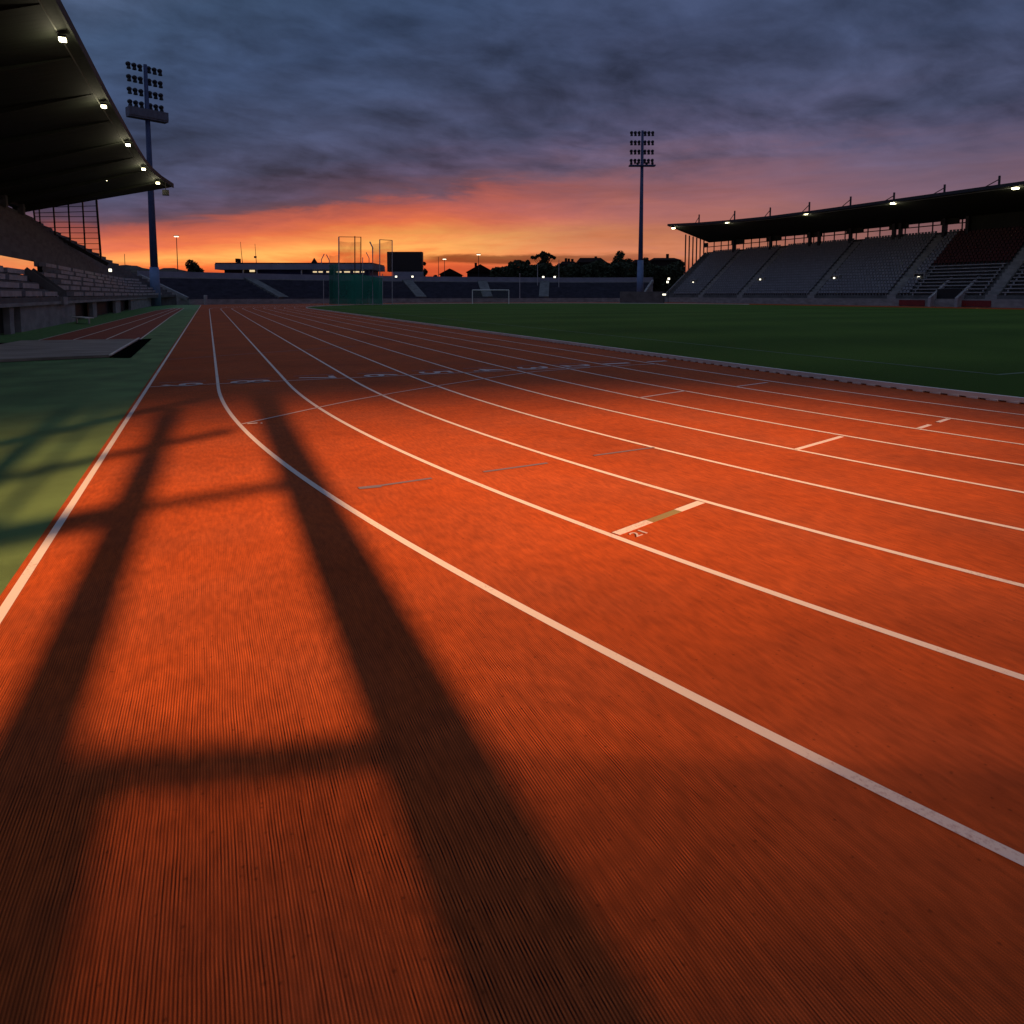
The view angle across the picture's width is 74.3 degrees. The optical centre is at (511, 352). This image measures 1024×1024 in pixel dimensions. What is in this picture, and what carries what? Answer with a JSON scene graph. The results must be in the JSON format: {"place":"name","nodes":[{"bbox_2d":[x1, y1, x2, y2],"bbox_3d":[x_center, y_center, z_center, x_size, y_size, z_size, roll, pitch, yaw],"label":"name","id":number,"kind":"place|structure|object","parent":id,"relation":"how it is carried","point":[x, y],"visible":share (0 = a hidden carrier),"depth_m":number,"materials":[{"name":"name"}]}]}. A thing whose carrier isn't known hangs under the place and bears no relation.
{"place":"outdoors","nodes":[
{"label":"outdoors","id":0,"kind":"place"},
{"bbox_2d":[0,305,199,594],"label":"green apron","id":1,"kind":"object","parent":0,"point":[60,419],"visible":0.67,"depth_m":9.37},
{"bbox_2d":[0,305,174,342],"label":"turf strip","id":2,"kind":"object","parent":1,"relation":"on","point":[36,334],"visible":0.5,"depth_m":37.33,"materials":[{"name":"green plant"}]},
{"bbox_2d":[72,316,93,323],"bbox_3d":[-26.189,-1.953,41.214,2.510,0.390,0.500,4,6,41],"label":"bench","id":3,"kind":"object","parent":2,"relation":"on","point":[84,318],"visible":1,"depth_m":40.56,"materials":[{"name":"grey"}]},
{"bbox_2d":[125,61,168,305],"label":"floodlight mast","id":4,"kind":"object","parent":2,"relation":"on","point":[147,113],"visible":1,"depth_m":103.75,"materials":[{"name":"grey metal"}]},
{"bbox_2d":[41,308,183,356],"bbox_3d":[-28.320,-2.738,52.779,3.851,0.004,75.574,-2,5,-24],"label":"jump runway","id":5,"kind":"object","parent":1,"relation":"on","point":[140,326],"visible":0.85,"depth_m":35.04,"materials":[{"name":"rubber"}]},
{"bbox_2d":[0,338,151,361],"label":"sand pit cover","id":6,"kind":"object","parent":5,"relation":"on","point":[29,350],"visible":1,"depth_m":20.77,"materials":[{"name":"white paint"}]},
{"bbox_2d":[119,265,188,272],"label":"embankment","id":7,"kind":"structure","parent":0,"point":[134,269],"depth_m":171.92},
{"bbox_2d":[0,302,1023,1023],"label":"running track","id":8,"kind":"structure","parent":0,"point":[362,670],"depth_m":2.94,"materials":[{"name":"red rubber"}]},
{"bbox_2d":[204,295,207,304],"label":"marker post","id":9,"kind":"object","parent":8,"relation":"on","point":[205,300],"visible":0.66,"depth_m":115.68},
{"bbox_2d":[306,303,1023,403],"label":"track kerb","id":10,"kind":"structure","parent":8,"relation":"on","point":[987,396],"depth_m":15.31,"materials":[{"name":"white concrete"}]},
{"bbox_2d":[0,0,1023,276],"label":"sky","id":11,"kind":"structure","parent":0,"point":[457,131],"materials":[{"name":"blue"}]},
{"bbox_2d":[620,292,663,302],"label":"boundary wall","id":12,"kind":"structure","parent":0,"point":[641,297],"depth_m":142.53,"materials":[{"name":"concrete"}]},
{"bbox_2d":[307,303,1023,396],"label":"infield grass","id":13,"kind":"structure","parent":0,"point":[976,350],"depth_m":31.04,"materials":[{"name":"green plant"}]},
{"bbox_2d":[321,236,392,304],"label":"throwing cage","id":14,"kind":"object","parent":13,"relation":"on","point":[360,288],"visible":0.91,"depth_m":115.62,"materials":[{"name":"fabric"}]},
{"bbox_2d":[429,323,979,392],"bbox_3d":[1.417,-0.504,25.855,1.137,0.085,40.065,-2,5,-25],"label":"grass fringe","id":15,"kind":"object","parent":13,"relation":"on","point":[671,354],"depth_m":18.47,"materials":[{"name":"green plant"}]},
{"label":"ground","id":16,"kind":"structure","parent":0,"visible":0},
{"bbox_2d":[0,0,176,334],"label":"grandstand","id":17,"kind":"object","parent":16,"relation":"on","point":[66,138],"visible":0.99,"depth_m":50.67,"materials":[{"name":"concrete"}]},
{"bbox_2d":[173,235,178,271],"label":"street lamp","id":18,"kind":"object","parent":16,"relation":"on","point":[176,236],"visible":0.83,"depth_m":166.34,"materials":[{"name":"metal"}]},
{"bbox_2d":[185,259,204,271],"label":"tree","id":19,"kind":"object","parent":16,"relation":"on","point":[192,266],"visible":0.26,"depth_m":175.99,"materials":[{"name":"green plant"}]},
{"bbox_2d":[215,242,384,275],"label":"pavilion","id":20,"kind":"structure","parent":16,"relation":"on","point":[313,267],"depth_m":163.89,"materials":[{"name":"metal"}]},
{"bbox_2d":[137,271,653,304],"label":"end terrace","id":21,"kind":"structure","parent":16,"relation":"on","point":[190,288],"depth_m":149.01,"materials":[{"name":"grey concrete"}]},
{"bbox_2d":[387,252,422,275],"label":"scoreboard","id":22,"kind":"object","parent":16,"relation":"on","point":[407,263],"visible":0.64,"depth_m":160.57,"materials":[{"name":"metal"}]},
{"bbox_2d":[423,262,427,275],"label":"tree","id":23,"kind":"object","parent":16,"relation":"on","point":[425,272],"visible":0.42,"depth_m":183.26,"materials":[{"name":"green plant"}]},
{"bbox_2d":[439,268,463,276],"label":"house","id":24,"kind":"structure","parent":16,"relation":"on","point":[449,272],"depth_m":203.75,"materials":[{"name":"tile"}]},
{"bbox_2d":[466,263,489,276],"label":"house","id":25,"kind":"structure","parent":16,"relation":"on","point":[484,271],"depth_m":213.63,"materials":[{"name":"tile"}]},
{"bbox_2d":[530,251,555,266],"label":"tree","id":26,"kind":"object","parent":16,"relation":"on","point":[544,256],"visible":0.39,"depth_m":197.97,"materials":[{"name":"green plant"}]},
{"bbox_2d":[539,267,550,276],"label":"tree","id":27,"kind":"object","parent":16,"relation":"on","point":[544,272],"visible":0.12,"depth_m":177.03,"materials":[{"name":"green plant"}]},
{"bbox_2d":[556,268,571,277],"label":"tree","id":28,"kind":"object","parent":16,"relation":"on","point":[562,273],"visible":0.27,"depth_m":174.00,"materials":[{"name":"green plant"}]},
{"bbox_2d":[560,258,576,272],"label":"house","id":29,"kind":"structure","parent":16,"relation":"on","point":[564,263],"depth_m":226.21,"materials":[{"name":"tile"}]},
{"bbox_2d":[489,260,683,290],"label":"thicket","id":30,"kind":"object","parent":16,"relation":"on","point":[592,269],"visible":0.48,"depth_m":176.18,"materials":[{"name":"green plant"}]},
{"bbox_2d":[576,256,605,268],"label":"house","id":31,"kind":"structure","parent":16,"relation":"on","point":[581,261],"depth_m":228.43,"materials":[{"name":"tile"}]},
{"bbox_2d":[610,250,633,263],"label":"tree","id":32,"kind":"object","parent":16,"relation":"on","point":[620,254],"visible":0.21,"depth_m":201.96,"materials":[{"name":"green plant"}]},
{"bbox_2d":[628,130,655,291],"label":"floodlight mast","id":33,"kind":"object","parent":16,"relation":"on","point":[640,265],"visible":0.99,"depth_m":147.26,"materials":[{"name":"grey metal"}]},
{"bbox_2d":[631,260,652,274],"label":"house","id":34,"kind":"structure","parent":16,"relation":"on","point":[635,262],"depth_m":234.85,"materials":[{"name":"tile"}]},
{"bbox_2d":[643,257,651,270],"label":"tree","id":35,"kind":"object","parent":16,"relation":"on","point":[646,259],"visible":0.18,"depth_m":212.63,"materials":[{"name":"green plant"}]},
{"bbox_2d":[651,266,670,291],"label":"tree","id":36,"kind":"object","parent":16,"relation":"on","point":[662,277],"visible":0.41,"depth_m":177.15,"materials":[{"name":"green plant"}]},
{"bbox_2d":[650,254,680,293],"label":"house","id":37,"kind":"structure","parent":16,"relation":"on","point":[667,260],"depth_m":229.05,"materials":[{"name":"tile"}]},
{"bbox_2d":[664,176,1023,307],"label":"grandstand","id":38,"kind":"object","parent":16,"relation":"on","point":[978,261],"visible":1,"depth_m":112.91,"materials":[{"name":"grey concrete"}]}
]}

